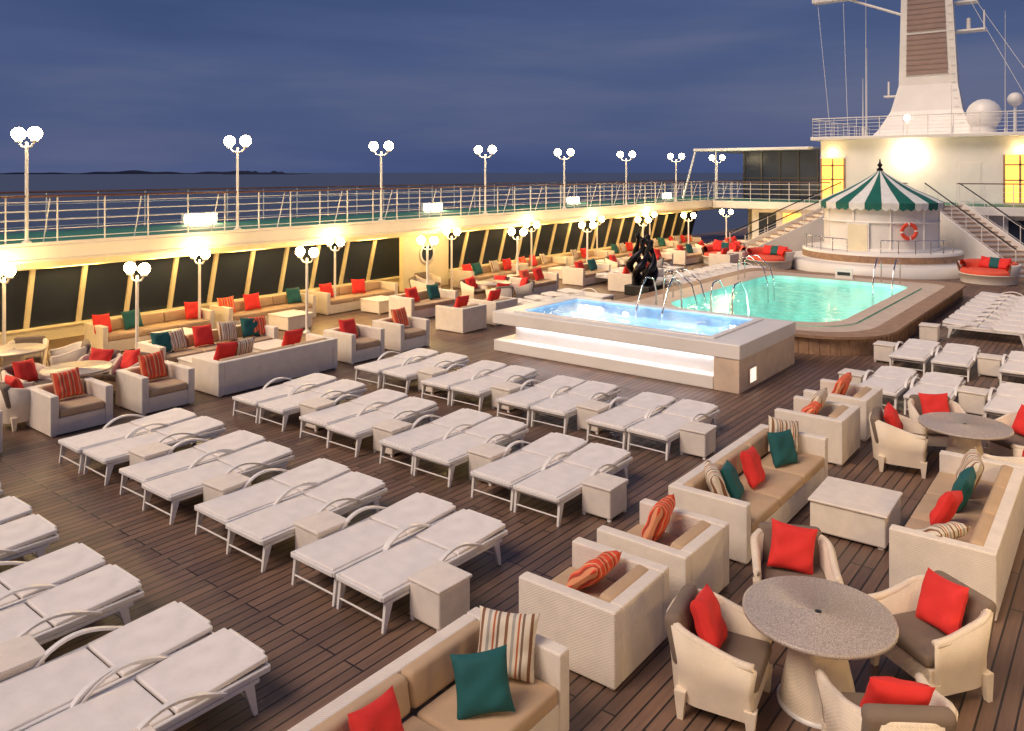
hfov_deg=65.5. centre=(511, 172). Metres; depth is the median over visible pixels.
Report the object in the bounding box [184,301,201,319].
red throw pillow
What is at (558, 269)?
wicker coffee table
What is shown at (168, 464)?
sun lounger
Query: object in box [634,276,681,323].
hot tub handrail
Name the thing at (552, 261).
wicker sofa
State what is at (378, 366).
sun lounger
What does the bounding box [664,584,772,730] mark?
wicker tub chair
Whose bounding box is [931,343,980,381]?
sun lounger
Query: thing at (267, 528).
sun lounger
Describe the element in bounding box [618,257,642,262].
round granite table
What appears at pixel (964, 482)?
teal throw pillow
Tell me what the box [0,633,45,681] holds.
wicker side table
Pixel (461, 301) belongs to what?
red throw pillow
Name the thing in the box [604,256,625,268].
wicker tub chair
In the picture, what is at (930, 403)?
red throw pillow
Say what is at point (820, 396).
brown striped throw pillow
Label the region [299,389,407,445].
sun lounger
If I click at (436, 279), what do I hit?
wicker tub chair
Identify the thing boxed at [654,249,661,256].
red throw pillow
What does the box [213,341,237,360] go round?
red throw pillow
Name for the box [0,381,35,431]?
wicker tub chair
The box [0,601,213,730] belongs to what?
sun lounger
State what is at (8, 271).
deck lamp post
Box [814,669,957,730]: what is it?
wicker tub chair
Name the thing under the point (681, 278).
sun lounger
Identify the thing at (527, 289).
wicker tub chair
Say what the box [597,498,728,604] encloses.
wicker cube armchair
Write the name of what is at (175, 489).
sun lounger
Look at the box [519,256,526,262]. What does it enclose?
orange striped throw pillow
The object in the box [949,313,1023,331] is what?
sun lounger
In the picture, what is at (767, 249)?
red throw pillow
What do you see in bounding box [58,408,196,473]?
sun lounger
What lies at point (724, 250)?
red throw pillow
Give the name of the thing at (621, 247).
brown striped throw pillow
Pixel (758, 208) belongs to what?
terrace deck
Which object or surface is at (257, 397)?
sun lounger
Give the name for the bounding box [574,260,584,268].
red throw pillow
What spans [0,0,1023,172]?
sky
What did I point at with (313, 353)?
wicker sofa
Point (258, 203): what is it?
promenade railing
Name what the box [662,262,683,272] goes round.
sun lounger
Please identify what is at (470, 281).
red throw pillow
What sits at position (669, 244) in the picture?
wicker sofa
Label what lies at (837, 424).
wicker cube armchair
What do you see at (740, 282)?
pool handrail
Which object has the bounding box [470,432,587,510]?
sun lounger
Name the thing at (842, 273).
pool depth sign
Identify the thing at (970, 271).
round daybed
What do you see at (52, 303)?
windscreen wall
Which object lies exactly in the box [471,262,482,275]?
teal throw pillow
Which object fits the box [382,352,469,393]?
sun lounger
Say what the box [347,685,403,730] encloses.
red throw pillow
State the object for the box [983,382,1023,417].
sun lounger
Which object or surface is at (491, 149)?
promenade lamp post
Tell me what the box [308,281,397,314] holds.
wicker sofa
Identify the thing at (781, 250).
red throw pillow
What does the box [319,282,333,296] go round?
red throw pillow
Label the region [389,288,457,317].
wicker sofa
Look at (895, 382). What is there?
sun lounger
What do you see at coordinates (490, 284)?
round granite table
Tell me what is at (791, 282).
pool water
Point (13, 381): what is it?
red throw pillow
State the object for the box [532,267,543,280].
red throw pillow
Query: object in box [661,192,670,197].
bulwark light
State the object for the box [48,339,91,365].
wicker tub chair
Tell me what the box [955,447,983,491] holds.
brown striped throw pillow
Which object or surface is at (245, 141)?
promenade lamp post
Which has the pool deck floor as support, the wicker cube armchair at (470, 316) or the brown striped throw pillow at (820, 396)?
the wicker cube armchair at (470, 316)
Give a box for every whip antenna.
[865,86,866,135]
[950,81,952,132]
[1004,35,1005,131]
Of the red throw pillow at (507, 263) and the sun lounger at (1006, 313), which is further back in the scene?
the red throw pillow at (507, 263)
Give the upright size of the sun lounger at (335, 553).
0.471 m
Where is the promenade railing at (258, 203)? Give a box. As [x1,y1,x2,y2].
[0,180,742,243]
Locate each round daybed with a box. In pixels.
[700,244,747,263]
[744,247,794,268]
[956,259,1021,285]
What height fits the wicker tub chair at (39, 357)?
0.767 m
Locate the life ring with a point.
(913, 236)
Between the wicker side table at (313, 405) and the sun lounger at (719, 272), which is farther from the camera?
the sun lounger at (719, 272)
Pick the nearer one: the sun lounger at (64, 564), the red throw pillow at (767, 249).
the sun lounger at (64, 564)
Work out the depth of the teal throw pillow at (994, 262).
31.20 m
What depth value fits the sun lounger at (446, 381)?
15.39 m
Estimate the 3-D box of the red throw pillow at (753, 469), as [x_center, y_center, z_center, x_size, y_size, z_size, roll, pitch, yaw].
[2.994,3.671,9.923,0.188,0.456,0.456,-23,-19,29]
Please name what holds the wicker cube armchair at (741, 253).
on the pool deck floor
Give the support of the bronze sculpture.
on the pool deck floor
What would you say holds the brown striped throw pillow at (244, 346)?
on the wicker sofa at (313, 353)
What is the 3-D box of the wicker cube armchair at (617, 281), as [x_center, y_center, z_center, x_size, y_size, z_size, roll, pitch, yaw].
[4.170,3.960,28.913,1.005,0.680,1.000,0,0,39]
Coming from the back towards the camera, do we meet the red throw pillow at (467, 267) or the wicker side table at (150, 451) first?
the red throw pillow at (467, 267)
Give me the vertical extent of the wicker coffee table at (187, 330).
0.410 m
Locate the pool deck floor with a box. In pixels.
[0,227,1023,730]
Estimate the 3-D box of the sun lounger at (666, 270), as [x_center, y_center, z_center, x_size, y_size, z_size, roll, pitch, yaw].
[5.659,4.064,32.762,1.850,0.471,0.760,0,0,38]
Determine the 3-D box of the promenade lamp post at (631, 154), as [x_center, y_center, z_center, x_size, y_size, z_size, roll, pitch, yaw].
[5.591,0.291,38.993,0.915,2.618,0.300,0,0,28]
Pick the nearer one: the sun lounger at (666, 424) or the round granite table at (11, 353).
the sun lounger at (666, 424)
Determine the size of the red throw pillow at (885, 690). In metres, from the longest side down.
0.442 x 0.442 x 0.182 m
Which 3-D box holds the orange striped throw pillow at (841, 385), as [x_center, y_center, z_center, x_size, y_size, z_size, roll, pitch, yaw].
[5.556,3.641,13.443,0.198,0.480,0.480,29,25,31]
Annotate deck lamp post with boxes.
[0,264,15,367]
[124,262,149,349]
[189,248,209,318]
[295,247,317,333]
[325,238,344,297]
[417,236,437,289]
[443,228,459,289]
[508,228,526,274]
[523,222,539,266]
[579,222,595,262]
[590,216,603,256]
[635,217,650,236]
[643,212,656,235]
[681,213,695,243]
[720,209,732,237]
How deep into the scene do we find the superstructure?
43.00 m
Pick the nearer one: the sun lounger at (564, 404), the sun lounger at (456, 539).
the sun lounger at (456, 539)
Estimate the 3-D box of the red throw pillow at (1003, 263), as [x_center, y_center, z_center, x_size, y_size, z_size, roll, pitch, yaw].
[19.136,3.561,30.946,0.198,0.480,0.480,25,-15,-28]
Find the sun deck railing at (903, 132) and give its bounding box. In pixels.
[812,110,1023,136]
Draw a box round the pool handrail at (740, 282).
[663,255,900,315]
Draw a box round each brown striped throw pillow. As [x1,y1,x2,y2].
[167,327,187,352]
[217,320,237,341]
[234,336,254,355]
[478,606,539,683]
[489,260,499,272]
[539,254,546,264]
[570,249,578,258]
[618,243,625,252]
[651,238,657,247]
[673,235,680,243]
[704,458,729,496]
[768,415,798,453]
[809,387,827,414]
[916,521,970,538]
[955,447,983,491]
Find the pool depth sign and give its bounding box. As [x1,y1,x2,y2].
[835,268,853,278]
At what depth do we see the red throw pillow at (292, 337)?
17.12 m
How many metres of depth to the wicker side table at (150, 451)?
11.12 m
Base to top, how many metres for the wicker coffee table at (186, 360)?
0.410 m
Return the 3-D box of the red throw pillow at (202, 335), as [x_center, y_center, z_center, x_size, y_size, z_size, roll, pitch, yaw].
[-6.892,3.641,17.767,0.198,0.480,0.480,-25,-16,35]
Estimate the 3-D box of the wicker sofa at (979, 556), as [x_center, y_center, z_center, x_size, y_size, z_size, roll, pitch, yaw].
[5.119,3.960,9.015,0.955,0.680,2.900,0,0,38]
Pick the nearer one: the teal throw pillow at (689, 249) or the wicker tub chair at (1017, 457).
the wicker tub chair at (1017, 457)
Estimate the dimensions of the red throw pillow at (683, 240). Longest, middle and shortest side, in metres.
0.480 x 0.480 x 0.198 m
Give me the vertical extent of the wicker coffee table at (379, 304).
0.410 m
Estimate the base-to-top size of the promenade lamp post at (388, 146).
2.618 m
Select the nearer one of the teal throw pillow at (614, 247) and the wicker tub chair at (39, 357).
the wicker tub chair at (39, 357)
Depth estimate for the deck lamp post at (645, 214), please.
40.30 m
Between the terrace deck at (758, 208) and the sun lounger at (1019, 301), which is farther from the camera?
the terrace deck at (758, 208)
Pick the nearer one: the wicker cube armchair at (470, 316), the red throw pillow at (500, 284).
the wicker cube armchair at (470, 316)
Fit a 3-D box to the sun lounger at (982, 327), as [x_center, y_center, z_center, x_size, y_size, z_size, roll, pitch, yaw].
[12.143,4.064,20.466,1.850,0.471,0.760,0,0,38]
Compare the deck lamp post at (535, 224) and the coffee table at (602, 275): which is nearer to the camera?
the coffee table at (602, 275)
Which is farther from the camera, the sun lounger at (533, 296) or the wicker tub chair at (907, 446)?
the sun lounger at (533, 296)
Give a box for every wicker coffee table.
[151,327,192,333]
[177,351,214,366]
[252,339,282,351]
[268,309,312,330]
[360,295,388,314]
[547,266,563,278]
[595,259,604,263]
[808,476,902,550]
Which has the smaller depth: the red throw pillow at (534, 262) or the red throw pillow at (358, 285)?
the red throw pillow at (358, 285)
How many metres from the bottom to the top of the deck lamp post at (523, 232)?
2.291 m
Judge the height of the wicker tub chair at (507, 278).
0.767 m
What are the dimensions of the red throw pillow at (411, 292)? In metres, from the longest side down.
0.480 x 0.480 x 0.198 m
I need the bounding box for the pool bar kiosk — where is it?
[819,159,944,252]
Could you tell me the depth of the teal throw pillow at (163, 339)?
16.97 m
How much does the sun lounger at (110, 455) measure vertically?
0.471 m
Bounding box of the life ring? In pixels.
[900,222,917,240]
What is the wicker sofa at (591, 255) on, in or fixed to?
on the pool deck floor
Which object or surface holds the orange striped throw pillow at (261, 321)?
on the wicker sofa at (271, 333)
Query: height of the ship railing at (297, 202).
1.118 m
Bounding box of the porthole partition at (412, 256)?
[399,233,448,291]
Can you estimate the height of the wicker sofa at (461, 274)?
0.680 m
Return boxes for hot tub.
[493,295,795,393]
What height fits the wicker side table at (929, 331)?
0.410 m
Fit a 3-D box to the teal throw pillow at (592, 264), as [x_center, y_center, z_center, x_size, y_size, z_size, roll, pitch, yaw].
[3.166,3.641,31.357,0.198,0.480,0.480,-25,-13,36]
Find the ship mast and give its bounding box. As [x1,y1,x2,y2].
[812,0,986,134]
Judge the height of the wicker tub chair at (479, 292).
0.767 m
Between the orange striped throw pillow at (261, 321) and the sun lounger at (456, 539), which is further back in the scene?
the orange striped throw pillow at (261, 321)
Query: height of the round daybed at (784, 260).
0.820 m
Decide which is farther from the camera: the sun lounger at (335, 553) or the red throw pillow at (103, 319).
the red throw pillow at (103, 319)
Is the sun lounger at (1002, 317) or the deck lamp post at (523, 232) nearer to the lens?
the sun lounger at (1002, 317)
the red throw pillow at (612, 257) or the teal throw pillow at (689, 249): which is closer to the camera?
the red throw pillow at (612, 257)
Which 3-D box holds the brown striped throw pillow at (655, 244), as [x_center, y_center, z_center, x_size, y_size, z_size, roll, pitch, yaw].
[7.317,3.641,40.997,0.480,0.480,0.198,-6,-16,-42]
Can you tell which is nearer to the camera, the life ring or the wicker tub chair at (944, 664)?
the wicker tub chair at (944, 664)
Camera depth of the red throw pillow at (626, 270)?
28.74 m
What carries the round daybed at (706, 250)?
on the pool deck floor
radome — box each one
[966,99,1001,132]
[1007,92,1022,131]
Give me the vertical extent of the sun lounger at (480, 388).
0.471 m
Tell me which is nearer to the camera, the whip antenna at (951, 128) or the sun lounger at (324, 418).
the sun lounger at (324, 418)
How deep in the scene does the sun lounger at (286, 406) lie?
14.02 m
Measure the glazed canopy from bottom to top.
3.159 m
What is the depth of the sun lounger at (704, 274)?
31.01 m
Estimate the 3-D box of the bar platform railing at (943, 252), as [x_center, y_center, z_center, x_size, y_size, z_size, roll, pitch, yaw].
[15.420,3.115,34.417,6.120,0.570,2.307,0,0,38]
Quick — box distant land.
[1,170,309,174]
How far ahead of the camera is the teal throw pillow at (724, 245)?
37.86 m
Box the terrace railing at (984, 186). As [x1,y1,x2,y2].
[714,181,1023,206]
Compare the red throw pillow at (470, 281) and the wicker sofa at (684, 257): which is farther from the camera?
the wicker sofa at (684, 257)
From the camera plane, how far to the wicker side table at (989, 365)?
16.71 m
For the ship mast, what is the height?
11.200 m
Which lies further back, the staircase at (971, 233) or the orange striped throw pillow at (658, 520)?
the staircase at (971, 233)
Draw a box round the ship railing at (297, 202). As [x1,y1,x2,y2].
[0,180,690,230]
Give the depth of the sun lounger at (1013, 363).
16.26 m
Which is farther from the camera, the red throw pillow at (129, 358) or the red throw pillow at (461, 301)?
the red throw pillow at (461, 301)
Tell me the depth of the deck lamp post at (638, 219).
35.76 m
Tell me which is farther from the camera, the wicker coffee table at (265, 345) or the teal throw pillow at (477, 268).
the teal throw pillow at (477, 268)
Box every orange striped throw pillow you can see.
[50,367,83,399]
[137,350,167,379]
[216,296,236,314]
[247,315,265,336]
[390,307,408,324]
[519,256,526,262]
[566,550,621,589]
[641,494,675,541]
[801,401,822,414]
[831,372,851,394]
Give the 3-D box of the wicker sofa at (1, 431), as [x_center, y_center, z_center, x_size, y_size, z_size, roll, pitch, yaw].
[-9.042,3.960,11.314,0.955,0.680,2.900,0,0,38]
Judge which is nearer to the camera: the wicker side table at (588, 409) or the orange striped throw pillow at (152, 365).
the wicker side table at (588, 409)
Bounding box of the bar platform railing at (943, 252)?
[804,233,953,254]
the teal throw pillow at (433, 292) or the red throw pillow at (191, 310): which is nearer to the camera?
the red throw pillow at (191, 310)
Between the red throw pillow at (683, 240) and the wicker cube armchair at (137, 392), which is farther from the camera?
the red throw pillow at (683, 240)
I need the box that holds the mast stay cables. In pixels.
[818,1,1023,135]
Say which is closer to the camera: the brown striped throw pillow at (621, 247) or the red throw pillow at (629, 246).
the brown striped throw pillow at (621, 247)
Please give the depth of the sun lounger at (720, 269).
32.32 m
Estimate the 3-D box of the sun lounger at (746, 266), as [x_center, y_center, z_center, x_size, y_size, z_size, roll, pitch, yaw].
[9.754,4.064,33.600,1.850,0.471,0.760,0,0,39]
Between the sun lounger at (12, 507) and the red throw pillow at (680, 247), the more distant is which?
the red throw pillow at (680, 247)
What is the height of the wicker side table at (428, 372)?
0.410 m
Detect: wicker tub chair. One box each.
[0,363,51,385]
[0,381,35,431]
[2,335,48,366]
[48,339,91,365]
[78,350,121,381]
[101,351,150,390]
[408,276,434,290]
[414,272,442,288]
[459,279,487,300]
[485,286,513,298]
[490,277,511,285]
[510,279,534,299]
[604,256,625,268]
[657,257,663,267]
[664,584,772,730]
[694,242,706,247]
[750,522,843,583]
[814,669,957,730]
[867,570,996,702]
[869,407,927,478]
[907,394,965,446]
[980,443,1023,465]
[984,412,1023,456]
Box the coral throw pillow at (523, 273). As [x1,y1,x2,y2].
[519,269,530,279]
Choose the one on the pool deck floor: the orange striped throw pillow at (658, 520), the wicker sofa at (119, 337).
the wicker sofa at (119, 337)
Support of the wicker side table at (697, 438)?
on the pool deck floor
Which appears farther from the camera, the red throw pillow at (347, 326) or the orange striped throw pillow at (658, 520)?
the red throw pillow at (347, 326)
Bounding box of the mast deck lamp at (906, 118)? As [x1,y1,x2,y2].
[904,116,909,134]
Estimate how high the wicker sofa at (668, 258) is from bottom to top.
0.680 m
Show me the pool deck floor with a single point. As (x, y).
(314, 643)
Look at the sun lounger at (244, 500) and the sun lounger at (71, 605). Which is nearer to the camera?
the sun lounger at (71, 605)
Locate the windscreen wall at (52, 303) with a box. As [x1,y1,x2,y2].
[0,211,696,344]
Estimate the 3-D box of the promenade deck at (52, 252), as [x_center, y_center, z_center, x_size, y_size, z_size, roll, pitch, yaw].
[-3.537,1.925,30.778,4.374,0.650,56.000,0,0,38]
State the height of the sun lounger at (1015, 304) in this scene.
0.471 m
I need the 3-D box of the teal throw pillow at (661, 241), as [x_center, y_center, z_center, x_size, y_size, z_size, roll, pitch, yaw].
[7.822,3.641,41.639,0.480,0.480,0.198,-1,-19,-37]
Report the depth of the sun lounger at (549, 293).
25.51 m
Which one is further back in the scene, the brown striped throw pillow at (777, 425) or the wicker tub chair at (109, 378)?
the wicker tub chair at (109, 378)
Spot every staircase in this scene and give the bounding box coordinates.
[730,182,840,250]
[925,183,1023,276]
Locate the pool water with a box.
[678,279,902,320]
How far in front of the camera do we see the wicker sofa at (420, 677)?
5.84 m
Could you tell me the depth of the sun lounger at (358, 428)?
12.84 m
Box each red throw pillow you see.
[4,375,23,387]
[12,358,37,381]
[89,347,114,360]
[92,313,111,333]
[120,349,139,368]
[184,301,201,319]
[191,324,213,346]
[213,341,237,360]
[243,292,260,310]
[281,328,302,345]
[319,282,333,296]
[338,318,356,337]
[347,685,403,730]
[351,279,365,293]
[404,286,419,301]
[454,295,468,307]
[462,264,471,270]
[465,276,477,287]
[487,289,500,300]
[494,275,506,279]
[497,283,509,286]
[502,258,511,269]
[519,277,527,286]
[529,255,537,265]
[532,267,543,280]
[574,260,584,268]
[580,248,585,257]
[609,255,616,261]
[622,266,630,273]
[625,242,632,250]
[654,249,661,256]
[677,245,683,250]
[680,235,685,242]
[690,583,727,648]
[713,242,721,250]
[720,247,727,253]
[729,242,737,249]
[733,246,739,251]
[740,445,765,488]
[763,245,773,254]
[766,518,817,574]
[777,245,787,255]
[860,676,935,707]
[883,402,902,429]
[915,567,969,634]
[918,393,949,413]
[929,490,962,525]
[978,255,989,267]
[997,258,1011,268]
[1011,404,1023,435]
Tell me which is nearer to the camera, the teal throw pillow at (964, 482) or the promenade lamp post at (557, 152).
the teal throw pillow at (964, 482)
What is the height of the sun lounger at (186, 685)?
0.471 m
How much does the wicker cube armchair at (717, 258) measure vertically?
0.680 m
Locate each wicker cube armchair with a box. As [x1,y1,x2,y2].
[26,376,112,437]
[116,360,194,414]
[323,324,384,363]
[372,316,429,351]
[436,302,486,333]
[469,296,517,325]
[519,537,668,689]
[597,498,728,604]
[608,270,641,291]
[657,268,663,283]
[709,252,738,265]
[727,250,747,264]
[775,395,859,465]
[803,378,882,440]
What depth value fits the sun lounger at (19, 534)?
8.59 m
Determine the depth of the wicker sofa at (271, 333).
17.58 m
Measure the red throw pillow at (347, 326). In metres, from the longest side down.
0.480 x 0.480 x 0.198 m
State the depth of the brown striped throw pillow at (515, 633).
6.09 m
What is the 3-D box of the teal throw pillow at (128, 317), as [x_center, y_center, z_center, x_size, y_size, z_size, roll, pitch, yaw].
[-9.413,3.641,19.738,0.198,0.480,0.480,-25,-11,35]
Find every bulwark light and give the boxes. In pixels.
[181,212,217,223]
[421,202,442,210]
[565,196,578,202]
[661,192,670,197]
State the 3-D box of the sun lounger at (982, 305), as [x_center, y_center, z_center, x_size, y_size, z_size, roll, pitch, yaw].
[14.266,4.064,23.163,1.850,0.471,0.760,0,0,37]
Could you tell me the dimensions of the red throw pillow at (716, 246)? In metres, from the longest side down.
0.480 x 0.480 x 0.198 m
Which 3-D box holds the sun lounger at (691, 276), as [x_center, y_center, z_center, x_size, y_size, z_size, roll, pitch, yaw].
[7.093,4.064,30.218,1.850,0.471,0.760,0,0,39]
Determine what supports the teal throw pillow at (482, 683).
on the wicker sofa at (420, 677)
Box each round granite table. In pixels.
[0,343,47,381]
[39,360,112,377]
[476,280,511,299]
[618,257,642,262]
[742,576,898,728]
[918,412,1013,454]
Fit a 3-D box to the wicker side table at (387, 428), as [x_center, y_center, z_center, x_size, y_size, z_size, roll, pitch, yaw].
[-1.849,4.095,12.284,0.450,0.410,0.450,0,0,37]
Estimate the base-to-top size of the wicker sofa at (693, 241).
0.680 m
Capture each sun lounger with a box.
[0,496,31,524]
[0,514,59,560]
[0,543,105,609]
[0,564,143,644]
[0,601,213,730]
[24,628,269,730]
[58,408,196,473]
[83,416,225,484]
[119,430,265,506]
[141,441,293,524]
[194,458,349,548]
[225,471,387,572]
[232,373,336,422]
[258,379,366,431]
[291,492,457,606]
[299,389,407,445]
[326,397,438,456]
[336,509,507,633]
[354,348,438,387]
[379,408,492,473]
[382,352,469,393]
[413,417,528,486]
[421,360,506,404]
[450,365,538,411]
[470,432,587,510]
[496,375,585,425]
[513,443,632,526]
[518,298,545,305]
[524,294,561,300]
[530,381,619,433]
[541,291,599,298]
[557,288,614,299]
[586,392,676,448]
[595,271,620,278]
[626,399,719,459]
[655,277,692,284]
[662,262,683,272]
[663,268,673,274]
[663,274,700,286]
[673,272,712,278]
[684,270,721,275]
[693,268,729,273]
[703,266,737,271]
[712,264,745,269]
[720,262,767,267]
[860,366,918,410]
[889,339,940,374]
[903,372,965,414]
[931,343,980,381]
[942,318,1023,345]
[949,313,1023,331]
[954,310,1023,321]
[960,305,1023,316]
[965,302,1023,312]
[970,298,1023,307]
[974,295,1023,303]
[979,291,1023,299]
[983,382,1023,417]
[999,351,1023,384]
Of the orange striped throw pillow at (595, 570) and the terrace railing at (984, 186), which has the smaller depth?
the orange striped throw pillow at (595, 570)
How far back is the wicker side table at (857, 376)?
15.39 m
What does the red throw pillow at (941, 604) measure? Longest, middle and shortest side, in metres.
0.442 x 0.442 x 0.182 m
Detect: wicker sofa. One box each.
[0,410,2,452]
[84,308,214,350]
[138,324,277,362]
[192,333,337,396]
[209,293,315,328]
[287,607,568,730]
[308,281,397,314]
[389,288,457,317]
[453,263,519,287]
[507,272,558,294]
[511,256,567,272]
[555,250,607,265]
[562,263,610,285]
[598,245,641,257]
[633,241,673,251]
[641,252,672,265]
[665,237,700,248]
[667,247,703,264]
[668,424,827,564]
[889,450,1023,620]
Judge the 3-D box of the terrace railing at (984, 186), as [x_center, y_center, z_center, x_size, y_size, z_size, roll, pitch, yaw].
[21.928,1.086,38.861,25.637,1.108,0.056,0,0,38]
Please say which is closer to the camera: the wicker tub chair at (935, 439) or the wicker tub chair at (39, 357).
the wicker tub chair at (935, 439)
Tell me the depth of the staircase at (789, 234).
40.56 m
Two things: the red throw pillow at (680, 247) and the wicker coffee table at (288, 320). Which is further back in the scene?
the red throw pillow at (680, 247)
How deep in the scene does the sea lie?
1030.29 m
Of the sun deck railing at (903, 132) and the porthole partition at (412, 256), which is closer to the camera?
the porthole partition at (412, 256)
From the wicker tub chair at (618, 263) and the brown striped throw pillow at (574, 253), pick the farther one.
the brown striped throw pillow at (574, 253)
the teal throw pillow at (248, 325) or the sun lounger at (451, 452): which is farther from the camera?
the teal throw pillow at (248, 325)
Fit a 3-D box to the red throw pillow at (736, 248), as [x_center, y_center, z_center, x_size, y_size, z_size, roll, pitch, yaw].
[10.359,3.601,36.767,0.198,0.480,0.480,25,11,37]
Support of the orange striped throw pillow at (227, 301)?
on the wicker sofa at (274, 304)
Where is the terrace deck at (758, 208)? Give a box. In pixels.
[713,199,1023,244]
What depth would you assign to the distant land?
10763.85 m
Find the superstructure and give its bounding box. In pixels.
[810,131,1023,203]
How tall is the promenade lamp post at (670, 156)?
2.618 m
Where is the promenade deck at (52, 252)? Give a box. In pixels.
[0,196,742,269]
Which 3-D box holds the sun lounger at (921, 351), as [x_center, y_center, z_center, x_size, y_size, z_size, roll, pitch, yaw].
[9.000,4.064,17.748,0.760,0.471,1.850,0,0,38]
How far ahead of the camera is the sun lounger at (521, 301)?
24.14 m
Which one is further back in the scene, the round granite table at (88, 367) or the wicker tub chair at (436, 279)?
the wicker tub chair at (436, 279)
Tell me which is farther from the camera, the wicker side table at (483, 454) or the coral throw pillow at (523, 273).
the coral throw pillow at (523, 273)
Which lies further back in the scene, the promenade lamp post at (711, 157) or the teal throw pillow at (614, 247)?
the promenade lamp post at (711, 157)
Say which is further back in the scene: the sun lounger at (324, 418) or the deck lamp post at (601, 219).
the deck lamp post at (601, 219)
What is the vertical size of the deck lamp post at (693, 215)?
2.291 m
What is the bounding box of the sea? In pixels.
[0,173,747,234]
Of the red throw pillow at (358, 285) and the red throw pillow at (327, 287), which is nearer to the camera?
the red throw pillow at (327, 287)
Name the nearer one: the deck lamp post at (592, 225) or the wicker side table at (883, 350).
the wicker side table at (883, 350)
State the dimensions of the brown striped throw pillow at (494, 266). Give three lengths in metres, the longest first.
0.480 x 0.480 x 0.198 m
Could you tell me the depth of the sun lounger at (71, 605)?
7.26 m
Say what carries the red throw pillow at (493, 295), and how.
on the wicker cube armchair at (501, 302)
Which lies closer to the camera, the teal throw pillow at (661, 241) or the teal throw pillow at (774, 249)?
the teal throw pillow at (774, 249)
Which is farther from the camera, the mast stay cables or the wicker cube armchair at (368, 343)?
the mast stay cables
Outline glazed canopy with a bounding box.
[682,146,820,199]
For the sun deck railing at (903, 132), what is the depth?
43.58 m
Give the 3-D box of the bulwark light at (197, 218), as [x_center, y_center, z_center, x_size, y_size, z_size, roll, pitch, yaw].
[-10.020,1.470,25.573,0.142,0.340,1.200,0,0,38]
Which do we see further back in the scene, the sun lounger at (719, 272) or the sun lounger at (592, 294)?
the sun lounger at (719, 272)
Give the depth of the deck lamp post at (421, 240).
24.92 m
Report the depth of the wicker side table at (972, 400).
14.10 m
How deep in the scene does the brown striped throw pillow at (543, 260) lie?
33.18 m
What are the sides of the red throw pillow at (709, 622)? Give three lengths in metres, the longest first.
0.442 x 0.442 x 0.182 m
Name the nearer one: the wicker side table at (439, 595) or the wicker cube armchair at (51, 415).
the wicker side table at (439, 595)
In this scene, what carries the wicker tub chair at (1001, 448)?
on the pool deck floor
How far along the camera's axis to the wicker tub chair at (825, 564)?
7.74 m
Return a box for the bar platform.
[791,242,967,278]
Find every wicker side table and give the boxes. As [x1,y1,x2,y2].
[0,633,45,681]
[127,441,174,479]
[131,724,155,730]
[201,471,252,501]
[293,509,349,549]
[299,397,336,430]
[371,418,412,456]
[407,560,471,632]
[417,366,448,394]
[467,442,510,485]
[490,381,522,411]
[576,399,610,433]
[580,471,628,521]
[678,421,716,459]
[838,368,867,383]
[873,340,897,363]
[919,322,940,341]
[957,385,989,416]
[977,353,1002,378]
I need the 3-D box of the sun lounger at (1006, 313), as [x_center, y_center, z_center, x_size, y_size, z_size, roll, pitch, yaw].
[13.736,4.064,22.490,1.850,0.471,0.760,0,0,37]
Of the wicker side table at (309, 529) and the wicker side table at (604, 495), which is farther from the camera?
the wicker side table at (604, 495)
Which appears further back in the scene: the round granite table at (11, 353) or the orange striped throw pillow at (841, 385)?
the round granite table at (11, 353)
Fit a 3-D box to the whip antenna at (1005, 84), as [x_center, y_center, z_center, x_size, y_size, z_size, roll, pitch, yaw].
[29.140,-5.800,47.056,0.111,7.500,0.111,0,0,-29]
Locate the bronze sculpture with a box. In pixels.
[624,233,662,295]
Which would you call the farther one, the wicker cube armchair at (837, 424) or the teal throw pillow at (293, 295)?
the teal throw pillow at (293, 295)
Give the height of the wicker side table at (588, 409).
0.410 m
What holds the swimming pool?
in the pool deck floor
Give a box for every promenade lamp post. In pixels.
[11,127,42,242]
[224,135,250,229]
[369,141,392,220]
[474,146,495,213]
[554,149,573,208]
[617,151,634,204]
[668,153,683,201]
[709,155,724,198]
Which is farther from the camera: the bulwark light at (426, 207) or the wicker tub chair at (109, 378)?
the bulwark light at (426, 207)
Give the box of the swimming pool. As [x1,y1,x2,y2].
[616,268,965,355]
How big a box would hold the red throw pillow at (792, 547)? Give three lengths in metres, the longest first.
0.442 x 0.442 x 0.182 m
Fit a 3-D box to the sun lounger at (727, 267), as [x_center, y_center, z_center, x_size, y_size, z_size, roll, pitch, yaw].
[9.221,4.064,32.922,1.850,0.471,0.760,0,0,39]
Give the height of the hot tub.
0.980 m
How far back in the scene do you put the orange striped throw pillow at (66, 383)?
13.55 m
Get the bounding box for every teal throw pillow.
[121,310,143,329]
[150,331,173,351]
[240,316,260,337]
[285,287,301,303]
[426,283,439,299]
[450,644,514,719]
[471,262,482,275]
[587,258,597,270]
[611,244,618,252]
[657,237,665,245]
[685,244,692,252]
[720,460,743,499]
[721,242,729,250]
[767,429,797,467]
[770,246,778,255]
[951,466,976,512]
[989,257,999,268]
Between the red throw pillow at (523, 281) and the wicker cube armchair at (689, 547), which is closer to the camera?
the wicker cube armchair at (689, 547)
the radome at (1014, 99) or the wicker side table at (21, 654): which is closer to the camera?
the wicker side table at (21, 654)
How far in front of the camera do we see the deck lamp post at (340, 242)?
24.49 m
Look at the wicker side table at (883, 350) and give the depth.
17.98 m
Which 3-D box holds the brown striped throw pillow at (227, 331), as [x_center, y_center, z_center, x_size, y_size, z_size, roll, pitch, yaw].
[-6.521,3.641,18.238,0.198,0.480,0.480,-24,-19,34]

